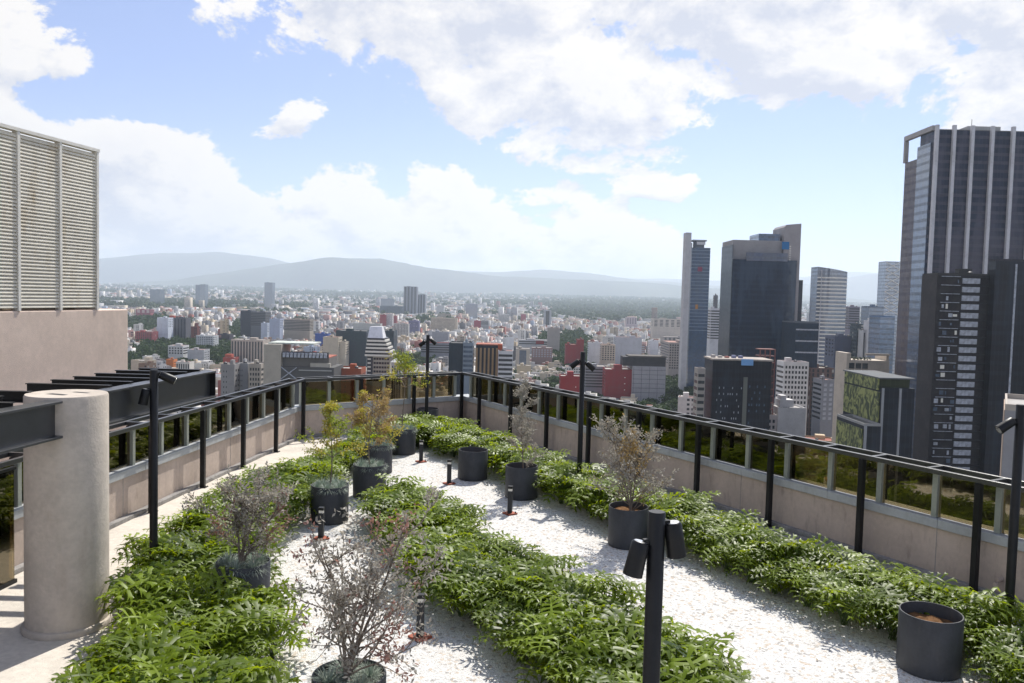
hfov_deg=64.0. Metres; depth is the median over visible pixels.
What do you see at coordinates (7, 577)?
glass screen
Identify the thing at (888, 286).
office tower
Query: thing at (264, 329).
apartment block
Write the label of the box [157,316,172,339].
apartment tower
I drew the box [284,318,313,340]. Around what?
office block
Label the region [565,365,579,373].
apartment block
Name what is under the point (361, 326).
office block
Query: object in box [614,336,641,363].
office block
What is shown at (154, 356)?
city building
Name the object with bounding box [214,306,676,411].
city ground
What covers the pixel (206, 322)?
city building
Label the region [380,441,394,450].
fescue tuft
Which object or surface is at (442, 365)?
city building
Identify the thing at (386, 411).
ornamental tree
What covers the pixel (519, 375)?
city building
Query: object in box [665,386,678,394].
city tree
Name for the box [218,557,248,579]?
fescue tuft
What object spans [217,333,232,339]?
house
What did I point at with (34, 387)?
roof rafter
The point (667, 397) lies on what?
city tree
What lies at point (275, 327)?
office block
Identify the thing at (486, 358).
office block
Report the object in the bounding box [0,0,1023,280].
sky
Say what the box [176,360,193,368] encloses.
house
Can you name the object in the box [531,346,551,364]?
apartment block
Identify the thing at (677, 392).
city tree
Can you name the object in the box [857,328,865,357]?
office block
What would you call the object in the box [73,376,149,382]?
roof rafter
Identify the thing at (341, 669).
fescue tuft
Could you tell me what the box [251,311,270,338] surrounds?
office block
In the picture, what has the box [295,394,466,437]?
parapet wall
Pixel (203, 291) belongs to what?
office tower
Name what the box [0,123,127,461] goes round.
plant room
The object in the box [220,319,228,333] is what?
city building
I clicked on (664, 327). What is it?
office block
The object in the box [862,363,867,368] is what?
window
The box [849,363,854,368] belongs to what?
window
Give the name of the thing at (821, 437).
city building
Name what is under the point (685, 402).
city building
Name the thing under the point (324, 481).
fescue tuft
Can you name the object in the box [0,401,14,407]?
roof rafter
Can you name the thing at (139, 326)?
city building
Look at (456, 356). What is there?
office block
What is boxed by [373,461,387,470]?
fescue tuft
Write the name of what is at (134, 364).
city building
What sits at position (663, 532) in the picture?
garden lamp
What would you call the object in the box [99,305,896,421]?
city blocks
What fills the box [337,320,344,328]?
city building
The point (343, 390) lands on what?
steel railing
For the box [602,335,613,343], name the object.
city building
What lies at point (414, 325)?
apartment block
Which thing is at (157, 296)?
office block
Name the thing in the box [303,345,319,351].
city building
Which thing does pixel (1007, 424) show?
garden lamp
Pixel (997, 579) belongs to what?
drain spout
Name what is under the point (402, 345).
city building
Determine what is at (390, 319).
apartment block
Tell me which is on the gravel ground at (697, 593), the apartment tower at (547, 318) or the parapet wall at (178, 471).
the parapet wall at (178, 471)
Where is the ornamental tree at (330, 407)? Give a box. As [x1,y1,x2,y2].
[293,400,372,484]
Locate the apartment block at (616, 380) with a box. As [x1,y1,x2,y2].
[602,364,631,399]
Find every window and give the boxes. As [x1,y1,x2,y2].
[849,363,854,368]
[856,363,860,368]
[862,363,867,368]
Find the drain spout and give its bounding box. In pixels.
[993,577,1003,586]
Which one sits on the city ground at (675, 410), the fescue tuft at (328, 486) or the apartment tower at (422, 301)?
the apartment tower at (422, 301)
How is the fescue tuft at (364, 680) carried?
in the round planter at (370, 662)
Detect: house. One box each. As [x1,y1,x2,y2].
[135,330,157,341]
[168,343,188,358]
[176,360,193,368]
[187,347,209,360]
[196,334,218,345]
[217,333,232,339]
[223,354,238,362]
[341,363,365,379]
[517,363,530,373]
[769,413,776,435]
[773,394,805,439]
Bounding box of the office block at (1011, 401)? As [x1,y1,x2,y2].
[1000,393,1023,486]
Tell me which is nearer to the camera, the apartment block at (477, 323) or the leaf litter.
the leaf litter
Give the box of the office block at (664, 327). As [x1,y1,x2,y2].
[650,318,679,338]
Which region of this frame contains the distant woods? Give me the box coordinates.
[99,283,897,333]
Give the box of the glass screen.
[0,466,16,590]
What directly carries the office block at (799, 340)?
on the city ground at (675, 410)
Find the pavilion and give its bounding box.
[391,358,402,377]
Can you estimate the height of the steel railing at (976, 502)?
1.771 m
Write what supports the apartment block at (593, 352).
on the city ground at (675, 410)
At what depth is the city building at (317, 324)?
1813.86 m
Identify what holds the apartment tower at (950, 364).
on the city ground at (675, 410)
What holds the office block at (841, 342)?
on the city ground at (675, 410)
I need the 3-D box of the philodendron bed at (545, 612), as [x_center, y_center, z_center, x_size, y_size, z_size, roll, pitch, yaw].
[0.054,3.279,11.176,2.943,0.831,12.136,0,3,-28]
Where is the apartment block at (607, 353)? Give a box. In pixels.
[599,343,614,365]
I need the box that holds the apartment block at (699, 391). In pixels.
[693,367,705,420]
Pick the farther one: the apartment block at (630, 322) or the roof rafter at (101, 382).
the apartment block at (630, 322)
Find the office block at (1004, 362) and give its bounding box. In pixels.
[978,259,1023,478]
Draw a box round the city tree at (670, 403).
[662,400,677,409]
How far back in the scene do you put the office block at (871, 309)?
899.21 m
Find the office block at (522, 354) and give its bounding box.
[515,346,529,368]
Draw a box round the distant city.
[99,283,860,322]
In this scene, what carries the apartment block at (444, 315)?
on the city ground at (675, 410)
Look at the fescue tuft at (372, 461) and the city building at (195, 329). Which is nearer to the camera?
the fescue tuft at (372, 461)
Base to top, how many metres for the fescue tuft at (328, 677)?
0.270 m
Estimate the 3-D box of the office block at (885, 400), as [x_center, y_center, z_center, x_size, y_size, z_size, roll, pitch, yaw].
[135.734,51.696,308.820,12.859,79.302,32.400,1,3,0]
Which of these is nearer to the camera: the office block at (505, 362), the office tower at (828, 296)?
the office block at (505, 362)
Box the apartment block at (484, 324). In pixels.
[481,320,488,328]
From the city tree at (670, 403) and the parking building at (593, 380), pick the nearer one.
the city tree at (670, 403)
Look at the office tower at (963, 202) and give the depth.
397.53 m
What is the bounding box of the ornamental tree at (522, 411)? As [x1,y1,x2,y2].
[505,377,551,467]
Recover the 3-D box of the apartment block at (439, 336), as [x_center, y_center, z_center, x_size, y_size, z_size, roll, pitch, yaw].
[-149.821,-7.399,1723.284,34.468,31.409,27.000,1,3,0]
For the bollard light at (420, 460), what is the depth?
21.12 m
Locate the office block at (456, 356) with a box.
[448,341,463,394]
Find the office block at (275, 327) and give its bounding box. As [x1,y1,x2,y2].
[269,317,282,338]
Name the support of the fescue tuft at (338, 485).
in the round planter at (329, 502)
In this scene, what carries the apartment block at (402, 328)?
on the city ground at (675, 410)
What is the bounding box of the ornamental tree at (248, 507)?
[180,461,299,566]
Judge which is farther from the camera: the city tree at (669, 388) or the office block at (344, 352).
the office block at (344, 352)
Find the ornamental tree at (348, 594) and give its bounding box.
[275,482,453,682]
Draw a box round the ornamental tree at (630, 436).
[583,411,679,510]
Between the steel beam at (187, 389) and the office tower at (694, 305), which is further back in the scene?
the office tower at (694, 305)
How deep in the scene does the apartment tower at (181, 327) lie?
1581.84 m
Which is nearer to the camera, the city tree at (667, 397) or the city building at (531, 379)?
the city tree at (667, 397)
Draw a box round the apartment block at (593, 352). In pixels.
[587,341,601,363]
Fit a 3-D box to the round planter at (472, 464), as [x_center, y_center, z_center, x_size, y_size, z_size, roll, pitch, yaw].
[-0.927,2.894,19.409,0.700,0.690,0.700,-1,4,-44]
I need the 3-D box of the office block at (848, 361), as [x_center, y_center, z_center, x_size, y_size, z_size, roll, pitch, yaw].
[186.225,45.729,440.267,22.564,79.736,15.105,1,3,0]
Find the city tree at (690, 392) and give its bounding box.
[678,389,693,395]
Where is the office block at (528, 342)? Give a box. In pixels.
[519,338,546,353]
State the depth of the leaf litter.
10.51 m
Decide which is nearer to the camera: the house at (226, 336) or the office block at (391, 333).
the office block at (391, 333)
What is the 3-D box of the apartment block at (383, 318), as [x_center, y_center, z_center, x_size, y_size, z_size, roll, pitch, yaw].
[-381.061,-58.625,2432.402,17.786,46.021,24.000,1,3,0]
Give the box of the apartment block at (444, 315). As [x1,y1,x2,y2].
[438,313,450,317]
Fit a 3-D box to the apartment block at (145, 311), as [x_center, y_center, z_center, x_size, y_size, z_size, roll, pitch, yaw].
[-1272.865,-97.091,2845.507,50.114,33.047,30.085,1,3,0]
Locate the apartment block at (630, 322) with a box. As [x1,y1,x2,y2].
[625,317,636,327]
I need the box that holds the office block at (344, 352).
[339,340,348,365]
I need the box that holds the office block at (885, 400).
[843,370,914,463]
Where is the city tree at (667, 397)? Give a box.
[658,393,676,401]
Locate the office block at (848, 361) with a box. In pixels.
[832,351,889,442]
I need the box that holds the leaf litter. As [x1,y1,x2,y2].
[85,455,993,679]
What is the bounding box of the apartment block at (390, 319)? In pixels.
[386,313,393,325]
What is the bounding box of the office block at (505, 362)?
[498,347,512,381]
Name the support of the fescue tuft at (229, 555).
in the round planter at (253, 580)
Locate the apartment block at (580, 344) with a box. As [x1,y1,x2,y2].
[576,337,583,364]
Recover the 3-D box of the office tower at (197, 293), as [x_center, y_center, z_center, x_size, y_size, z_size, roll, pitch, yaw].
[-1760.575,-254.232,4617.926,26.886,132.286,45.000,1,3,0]
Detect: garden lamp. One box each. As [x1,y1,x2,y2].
[138,369,176,564]
[418,335,436,414]
[569,352,595,473]
[623,509,686,682]
[995,404,1023,623]
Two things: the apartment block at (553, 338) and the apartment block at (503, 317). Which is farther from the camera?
the apartment block at (503, 317)
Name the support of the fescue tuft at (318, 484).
in the round planter at (329, 502)
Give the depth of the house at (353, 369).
481.85 m
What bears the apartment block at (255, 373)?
on the city ground at (675, 410)
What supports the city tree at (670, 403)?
on the city ground at (675, 410)
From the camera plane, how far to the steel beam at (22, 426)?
9.33 m
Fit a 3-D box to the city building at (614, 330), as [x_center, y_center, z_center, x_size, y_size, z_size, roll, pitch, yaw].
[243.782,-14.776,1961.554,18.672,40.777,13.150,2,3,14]
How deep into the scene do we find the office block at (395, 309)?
4008.00 m
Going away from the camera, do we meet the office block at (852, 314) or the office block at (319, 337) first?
the office block at (852, 314)
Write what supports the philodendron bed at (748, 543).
on the gravel ground at (697, 593)
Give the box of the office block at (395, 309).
[380,305,403,313]
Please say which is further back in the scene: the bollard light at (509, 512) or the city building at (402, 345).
the city building at (402, 345)
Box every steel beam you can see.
[0,400,62,453]
[97,370,215,424]
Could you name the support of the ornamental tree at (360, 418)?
on the round planter at (365, 479)
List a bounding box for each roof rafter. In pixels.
[0,390,32,402]
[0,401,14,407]
[25,383,111,391]
[50,379,132,386]
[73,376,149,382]
[94,373,158,377]
[115,370,187,375]
[138,368,200,372]
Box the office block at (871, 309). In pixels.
[860,304,883,323]
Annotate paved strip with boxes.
[482,431,1021,623]
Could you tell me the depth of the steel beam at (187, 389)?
12.26 m
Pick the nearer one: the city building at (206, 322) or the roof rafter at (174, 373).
the roof rafter at (174, 373)
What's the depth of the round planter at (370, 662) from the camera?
7.99 m
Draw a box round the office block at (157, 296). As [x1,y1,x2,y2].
[150,289,164,303]
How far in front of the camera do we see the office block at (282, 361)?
461.90 m
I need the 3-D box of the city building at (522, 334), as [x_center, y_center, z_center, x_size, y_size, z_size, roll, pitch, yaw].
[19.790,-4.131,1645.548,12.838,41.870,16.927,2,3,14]
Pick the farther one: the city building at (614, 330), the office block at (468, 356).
the city building at (614, 330)
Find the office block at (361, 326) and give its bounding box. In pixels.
[353,322,381,329]
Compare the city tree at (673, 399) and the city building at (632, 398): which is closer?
the city tree at (673, 399)
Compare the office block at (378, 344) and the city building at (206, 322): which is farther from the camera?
the city building at (206, 322)
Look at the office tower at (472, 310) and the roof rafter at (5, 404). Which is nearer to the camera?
the roof rafter at (5, 404)
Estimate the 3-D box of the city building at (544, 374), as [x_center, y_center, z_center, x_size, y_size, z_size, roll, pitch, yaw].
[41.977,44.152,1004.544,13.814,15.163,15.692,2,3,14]
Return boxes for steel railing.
[0,378,306,512]
[296,371,461,426]
[459,372,1023,592]
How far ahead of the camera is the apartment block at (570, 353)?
1168.61 m
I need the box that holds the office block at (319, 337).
[315,332,330,345]
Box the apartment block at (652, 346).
[648,339,657,354]
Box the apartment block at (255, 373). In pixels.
[248,359,263,390]
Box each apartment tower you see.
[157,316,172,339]
[169,315,190,338]
[403,286,417,313]
[418,294,426,313]
[543,310,550,325]
[913,269,989,476]
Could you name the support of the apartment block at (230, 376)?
on the city ground at (675, 410)
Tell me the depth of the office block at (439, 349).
1267.02 m
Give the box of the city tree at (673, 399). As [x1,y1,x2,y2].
[669,398,677,411]
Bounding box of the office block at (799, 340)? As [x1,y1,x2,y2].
[780,321,818,367]
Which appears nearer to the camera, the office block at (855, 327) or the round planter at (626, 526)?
the round planter at (626, 526)
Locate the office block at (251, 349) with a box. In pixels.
[231,337,269,362]
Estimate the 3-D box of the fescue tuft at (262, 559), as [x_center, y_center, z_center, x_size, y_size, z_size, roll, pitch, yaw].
[-3.408,2.936,11.109,0.496,0.288,0.456,3,3,25]
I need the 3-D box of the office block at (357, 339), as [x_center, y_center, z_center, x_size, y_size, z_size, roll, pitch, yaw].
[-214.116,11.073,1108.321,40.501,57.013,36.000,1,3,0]
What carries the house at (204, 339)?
on the city ground at (675, 410)
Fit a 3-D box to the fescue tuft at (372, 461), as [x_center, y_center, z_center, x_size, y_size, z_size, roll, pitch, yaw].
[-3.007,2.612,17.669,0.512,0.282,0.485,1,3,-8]
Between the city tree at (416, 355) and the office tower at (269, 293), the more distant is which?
the office tower at (269, 293)
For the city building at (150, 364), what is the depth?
742.20 m
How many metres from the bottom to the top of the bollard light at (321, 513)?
0.560 m
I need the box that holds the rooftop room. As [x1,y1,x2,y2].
[166,357,176,366]
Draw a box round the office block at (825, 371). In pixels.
[806,364,833,435]
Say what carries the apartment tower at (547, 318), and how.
on the city ground at (675, 410)
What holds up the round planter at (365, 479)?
on the gravel ground at (697, 593)
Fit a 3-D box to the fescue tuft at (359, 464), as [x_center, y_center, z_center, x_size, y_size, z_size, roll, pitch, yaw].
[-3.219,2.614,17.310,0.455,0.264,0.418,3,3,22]
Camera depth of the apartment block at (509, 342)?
1456.08 m
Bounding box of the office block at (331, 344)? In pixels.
[323,335,341,363]
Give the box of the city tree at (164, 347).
[158,345,167,350]
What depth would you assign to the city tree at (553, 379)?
931.37 m
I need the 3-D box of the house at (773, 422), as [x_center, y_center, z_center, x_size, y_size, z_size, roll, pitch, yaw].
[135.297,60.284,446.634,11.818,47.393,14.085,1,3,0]
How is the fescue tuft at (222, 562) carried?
in the round planter at (253, 580)
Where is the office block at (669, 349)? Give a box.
[660,340,679,376]
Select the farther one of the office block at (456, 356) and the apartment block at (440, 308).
the apartment block at (440, 308)
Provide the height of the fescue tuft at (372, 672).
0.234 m
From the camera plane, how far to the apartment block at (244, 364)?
512.20 m
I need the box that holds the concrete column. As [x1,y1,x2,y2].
[20,389,112,640]
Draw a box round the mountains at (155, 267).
[99,252,899,299]
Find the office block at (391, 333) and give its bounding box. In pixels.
[385,328,396,353]
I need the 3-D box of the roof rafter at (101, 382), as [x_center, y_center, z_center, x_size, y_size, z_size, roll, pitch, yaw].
[-5.962,0.621,11.638,1.135,0.140,0.090,1,3,0]
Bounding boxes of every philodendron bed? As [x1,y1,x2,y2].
[48,428,398,682]
[344,411,481,446]
[347,473,751,682]
[422,421,1023,682]
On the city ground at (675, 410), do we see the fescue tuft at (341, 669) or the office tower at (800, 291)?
the office tower at (800, 291)
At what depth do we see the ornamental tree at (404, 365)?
22.18 m
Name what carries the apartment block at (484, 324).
on the city ground at (675, 410)
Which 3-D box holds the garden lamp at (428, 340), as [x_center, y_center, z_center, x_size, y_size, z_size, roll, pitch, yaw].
[-2.634,1.332,25.411,0.589,3.080,0.180,1,3,0]
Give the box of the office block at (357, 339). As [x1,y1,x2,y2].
[336,328,368,366]
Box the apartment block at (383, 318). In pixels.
[380,314,386,326]
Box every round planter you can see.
[215,553,270,595]
[311,480,348,524]
[311,658,385,682]
[353,461,385,498]
[363,441,391,473]
[391,426,415,454]
[417,407,438,418]
[458,447,487,480]
[505,462,537,500]
[608,501,648,549]
[896,601,964,681]
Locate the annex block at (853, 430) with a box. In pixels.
[836,414,880,455]
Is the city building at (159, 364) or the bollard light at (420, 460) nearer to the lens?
the bollard light at (420, 460)
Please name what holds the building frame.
on the city ground at (675, 410)
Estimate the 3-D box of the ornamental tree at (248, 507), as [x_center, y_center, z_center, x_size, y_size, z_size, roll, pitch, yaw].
[-3.555,2.306,11.067,1.515,1.520,1.431,1,3,0]
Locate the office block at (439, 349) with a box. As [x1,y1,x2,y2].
[421,342,448,357]
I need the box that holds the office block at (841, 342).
[824,333,851,377]
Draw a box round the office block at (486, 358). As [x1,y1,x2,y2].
[475,342,502,378]
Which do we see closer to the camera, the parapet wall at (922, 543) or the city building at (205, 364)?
the parapet wall at (922, 543)
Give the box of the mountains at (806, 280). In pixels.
[462,271,877,285]
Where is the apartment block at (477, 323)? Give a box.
[474,320,480,327]
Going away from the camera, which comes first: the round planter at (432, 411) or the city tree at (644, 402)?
the round planter at (432, 411)
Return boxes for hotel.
[775,357,808,434]
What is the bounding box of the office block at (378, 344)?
[365,326,395,378]
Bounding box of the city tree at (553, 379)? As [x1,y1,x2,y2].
[544,377,558,381]
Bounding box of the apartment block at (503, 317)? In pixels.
[499,314,508,321]
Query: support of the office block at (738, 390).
on the city ground at (675, 410)
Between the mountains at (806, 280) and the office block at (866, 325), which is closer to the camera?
the office block at (866, 325)
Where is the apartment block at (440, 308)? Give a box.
[436,305,444,313]
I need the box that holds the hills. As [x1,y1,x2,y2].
[100,257,876,302]
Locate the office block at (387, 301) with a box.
[380,298,394,305]
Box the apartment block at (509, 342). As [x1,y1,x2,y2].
[506,335,513,349]
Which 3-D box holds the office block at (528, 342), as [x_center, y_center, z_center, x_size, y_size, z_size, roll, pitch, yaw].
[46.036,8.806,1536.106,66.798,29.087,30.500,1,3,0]
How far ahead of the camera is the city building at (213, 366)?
1018.11 m
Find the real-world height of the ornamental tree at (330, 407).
1.743 m
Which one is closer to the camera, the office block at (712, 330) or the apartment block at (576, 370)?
the office block at (712, 330)
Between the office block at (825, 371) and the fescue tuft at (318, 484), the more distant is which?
the office block at (825, 371)
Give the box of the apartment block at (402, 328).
[393,323,408,335]
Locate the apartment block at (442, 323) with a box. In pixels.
[431,317,457,330]
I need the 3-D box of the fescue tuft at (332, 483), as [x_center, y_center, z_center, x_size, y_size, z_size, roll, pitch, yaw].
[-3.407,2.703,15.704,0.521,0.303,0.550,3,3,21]
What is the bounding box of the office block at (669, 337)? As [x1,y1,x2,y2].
[660,336,679,342]
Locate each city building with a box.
[128,330,133,339]
[131,357,155,369]
[134,323,142,330]
[138,361,155,369]
[142,354,159,358]
[155,358,165,363]
[156,361,165,367]
[191,323,200,337]
[195,360,214,368]
[202,320,210,330]
[210,363,222,369]
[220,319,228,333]
[271,338,285,341]
[284,338,293,347]
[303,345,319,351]
[313,320,320,330]
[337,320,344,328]
[397,342,405,352]
[419,363,430,369]
[431,360,444,369]
[436,356,448,366]
[457,335,465,340]
[513,346,518,360]
[515,372,527,379]
[518,329,525,344]
[518,377,536,383]
[539,371,552,383]
[548,361,561,367]
[549,369,559,374]
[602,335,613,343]
[610,327,617,335]
[620,394,637,401]
[678,392,692,418]
[805,434,831,445]
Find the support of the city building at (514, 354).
on the city ground at (675, 410)
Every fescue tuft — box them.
[209,553,233,573]
[213,550,244,564]
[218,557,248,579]
[237,552,254,564]
[242,556,267,577]
[247,549,272,565]
[304,665,349,682]
[309,480,322,490]
[316,476,331,487]
[316,481,335,495]
[322,654,367,682]
[325,476,340,486]
[331,481,347,493]
[334,479,350,487]
[347,672,374,682]
[350,661,386,681]
[353,460,364,470]
[356,458,367,464]
[360,462,372,471]
[364,457,376,465]
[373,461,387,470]
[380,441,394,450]
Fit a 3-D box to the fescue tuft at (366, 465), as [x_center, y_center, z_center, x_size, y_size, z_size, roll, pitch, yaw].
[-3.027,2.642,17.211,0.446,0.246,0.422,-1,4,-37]
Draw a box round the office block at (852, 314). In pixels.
[845,305,859,334]
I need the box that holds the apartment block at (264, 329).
[261,322,268,338]
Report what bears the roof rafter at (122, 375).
attached to the steel beam at (187, 389)
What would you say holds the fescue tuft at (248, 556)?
in the round planter at (253, 580)
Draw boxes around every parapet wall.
[14,406,300,574]
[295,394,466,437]
[463,394,1023,605]
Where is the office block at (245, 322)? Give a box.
[240,310,254,336]
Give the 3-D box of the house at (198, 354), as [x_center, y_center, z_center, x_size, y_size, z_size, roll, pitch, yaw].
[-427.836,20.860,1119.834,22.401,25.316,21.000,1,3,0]
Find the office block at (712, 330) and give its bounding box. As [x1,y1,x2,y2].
[706,307,718,355]
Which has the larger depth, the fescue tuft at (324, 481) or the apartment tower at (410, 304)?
the apartment tower at (410, 304)
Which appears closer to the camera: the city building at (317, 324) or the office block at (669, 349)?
the office block at (669, 349)
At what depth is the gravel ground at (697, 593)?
11.28 m
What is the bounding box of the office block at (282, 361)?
[263,341,343,404]
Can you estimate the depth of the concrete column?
9.98 m
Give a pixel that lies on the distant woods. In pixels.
(616, 308)
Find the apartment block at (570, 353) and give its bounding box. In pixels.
[564,342,576,363]
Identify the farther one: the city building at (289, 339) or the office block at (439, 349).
the city building at (289, 339)
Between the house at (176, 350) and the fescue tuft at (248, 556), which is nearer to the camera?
the fescue tuft at (248, 556)
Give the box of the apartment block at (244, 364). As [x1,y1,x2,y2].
[240,359,252,395]
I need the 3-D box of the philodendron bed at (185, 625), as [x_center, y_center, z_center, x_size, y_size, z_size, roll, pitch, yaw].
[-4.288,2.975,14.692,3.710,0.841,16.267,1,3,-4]
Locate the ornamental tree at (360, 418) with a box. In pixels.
[342,385,407,463]
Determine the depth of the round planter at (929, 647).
9.53 m
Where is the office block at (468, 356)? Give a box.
[463,339,473,393]
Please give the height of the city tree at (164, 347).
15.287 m
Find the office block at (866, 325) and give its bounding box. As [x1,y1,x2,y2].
[863,318,868,357]
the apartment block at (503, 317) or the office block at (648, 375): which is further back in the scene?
the apartment block at (503, 317)
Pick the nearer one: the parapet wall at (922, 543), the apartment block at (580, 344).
the parapet wall at (922, 543)
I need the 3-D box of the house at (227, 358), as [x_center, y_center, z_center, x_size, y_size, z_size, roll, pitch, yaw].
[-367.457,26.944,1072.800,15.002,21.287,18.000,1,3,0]
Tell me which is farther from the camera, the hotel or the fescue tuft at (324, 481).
the hotel
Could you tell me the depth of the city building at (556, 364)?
1156.96 m
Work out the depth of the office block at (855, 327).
694.06 m
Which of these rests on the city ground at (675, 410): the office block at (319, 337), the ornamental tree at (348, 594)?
the office block at (319, 337)
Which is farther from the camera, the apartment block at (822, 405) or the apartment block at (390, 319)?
the apartment block at (390, 319)
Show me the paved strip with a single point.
(806, 538)
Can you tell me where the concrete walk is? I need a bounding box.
[0,438,345,682]
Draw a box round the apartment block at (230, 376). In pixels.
[221,360,239,400]
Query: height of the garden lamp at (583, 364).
3.158 m
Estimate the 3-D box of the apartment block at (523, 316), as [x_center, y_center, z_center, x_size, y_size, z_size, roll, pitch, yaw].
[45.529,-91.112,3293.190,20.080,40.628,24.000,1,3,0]
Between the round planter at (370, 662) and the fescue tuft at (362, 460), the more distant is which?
the fescue tuft at (362, 460)
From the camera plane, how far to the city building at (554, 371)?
1036.93 m
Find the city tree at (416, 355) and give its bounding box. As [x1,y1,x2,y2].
[409,353,420,357]
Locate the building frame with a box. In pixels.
[755,348,775,414]
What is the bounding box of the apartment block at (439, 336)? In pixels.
[432,330,449,341]
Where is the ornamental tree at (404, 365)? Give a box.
[379,349,430,427]
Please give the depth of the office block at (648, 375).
817.88 m
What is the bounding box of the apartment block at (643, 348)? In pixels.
[641,344,644,354]
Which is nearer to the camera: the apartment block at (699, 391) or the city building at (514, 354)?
the apartment block at (699, 391)
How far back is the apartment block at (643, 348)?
1412.05 m
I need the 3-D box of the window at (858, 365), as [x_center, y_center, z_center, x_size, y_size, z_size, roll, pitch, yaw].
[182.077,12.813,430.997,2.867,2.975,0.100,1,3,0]
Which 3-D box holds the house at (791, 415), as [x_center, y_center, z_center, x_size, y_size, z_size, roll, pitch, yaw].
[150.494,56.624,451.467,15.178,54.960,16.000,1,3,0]
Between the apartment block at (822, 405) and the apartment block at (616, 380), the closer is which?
the apartment block at (822, 405)
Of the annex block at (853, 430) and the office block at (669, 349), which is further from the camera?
the office block at (669, 349)
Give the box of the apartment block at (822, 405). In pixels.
[811,375,833,436]
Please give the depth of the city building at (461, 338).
1648.21 m
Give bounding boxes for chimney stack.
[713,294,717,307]
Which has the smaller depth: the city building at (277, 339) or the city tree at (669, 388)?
the city tree at (669, 388)
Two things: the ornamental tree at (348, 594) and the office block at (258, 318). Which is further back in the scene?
the office block at (258, 318)
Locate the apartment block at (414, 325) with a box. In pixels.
[408,320,419,332]
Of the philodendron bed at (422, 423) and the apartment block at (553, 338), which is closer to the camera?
the philodendron bed at (422, 423)
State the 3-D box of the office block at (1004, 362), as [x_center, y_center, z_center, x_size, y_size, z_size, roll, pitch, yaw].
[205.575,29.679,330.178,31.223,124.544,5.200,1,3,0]
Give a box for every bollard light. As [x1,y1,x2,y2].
[312,506,329,540]
[408,593,431,641]
[415,440,426,462]
[442,459,455,484]
[502,485,516,515]
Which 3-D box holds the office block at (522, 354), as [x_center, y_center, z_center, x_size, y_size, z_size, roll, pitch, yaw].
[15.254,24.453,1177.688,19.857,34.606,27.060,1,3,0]
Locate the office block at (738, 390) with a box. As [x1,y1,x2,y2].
[704,354,773,434]
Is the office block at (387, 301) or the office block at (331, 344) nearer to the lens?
the office block at (331, 344)
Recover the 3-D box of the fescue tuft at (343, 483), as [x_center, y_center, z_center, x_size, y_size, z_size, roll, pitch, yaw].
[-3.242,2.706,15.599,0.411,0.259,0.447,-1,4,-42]
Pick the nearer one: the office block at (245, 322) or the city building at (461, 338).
the city building at (461, 338)
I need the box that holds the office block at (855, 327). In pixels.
[850,321,862,357]
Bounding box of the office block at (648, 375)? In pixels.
[620,354,666,404]
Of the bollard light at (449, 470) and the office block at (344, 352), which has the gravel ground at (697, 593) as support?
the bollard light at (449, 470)
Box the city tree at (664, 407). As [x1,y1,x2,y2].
[654,405,672,410]
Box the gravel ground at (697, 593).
[142,434,1021,682]
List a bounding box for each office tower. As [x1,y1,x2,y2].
[195,285,199,304]
[200,284,207,306]
[264,282,274,308]
[466,303,477,318]
[678,232,709,390]
[718,224,800,401]
[797,280,802,320]
[809,267,846,365]
[877,261,899,373]
[894,123,1023,458]
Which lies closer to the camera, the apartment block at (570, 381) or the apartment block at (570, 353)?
the apartment block at (570, 381)
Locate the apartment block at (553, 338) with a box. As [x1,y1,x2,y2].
[547,327,559,350]
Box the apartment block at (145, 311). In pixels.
[136,309,153,315]
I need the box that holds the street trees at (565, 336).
[128,314,689,398]
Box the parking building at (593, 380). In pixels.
[584,363,606,395]
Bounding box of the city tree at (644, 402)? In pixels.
[634,400,653,405]
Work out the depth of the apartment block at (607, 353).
1202.32 m
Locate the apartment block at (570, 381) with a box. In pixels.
[559,371,579,391]
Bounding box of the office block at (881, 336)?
[867,315,894,373]
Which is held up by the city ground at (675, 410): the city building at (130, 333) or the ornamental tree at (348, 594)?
the city building at (130, 333)
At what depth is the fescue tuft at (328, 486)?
15.20 m
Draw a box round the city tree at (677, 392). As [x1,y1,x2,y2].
[671,389,682,397]
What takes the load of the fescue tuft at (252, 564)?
in the round planter at (253, 580)
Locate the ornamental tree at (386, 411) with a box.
[362,396,398,443]
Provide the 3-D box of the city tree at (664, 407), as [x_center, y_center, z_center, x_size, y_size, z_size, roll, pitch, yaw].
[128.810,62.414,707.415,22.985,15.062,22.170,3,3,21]
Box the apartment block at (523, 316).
[521,314,525,320]
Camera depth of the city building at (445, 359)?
1113.42 m

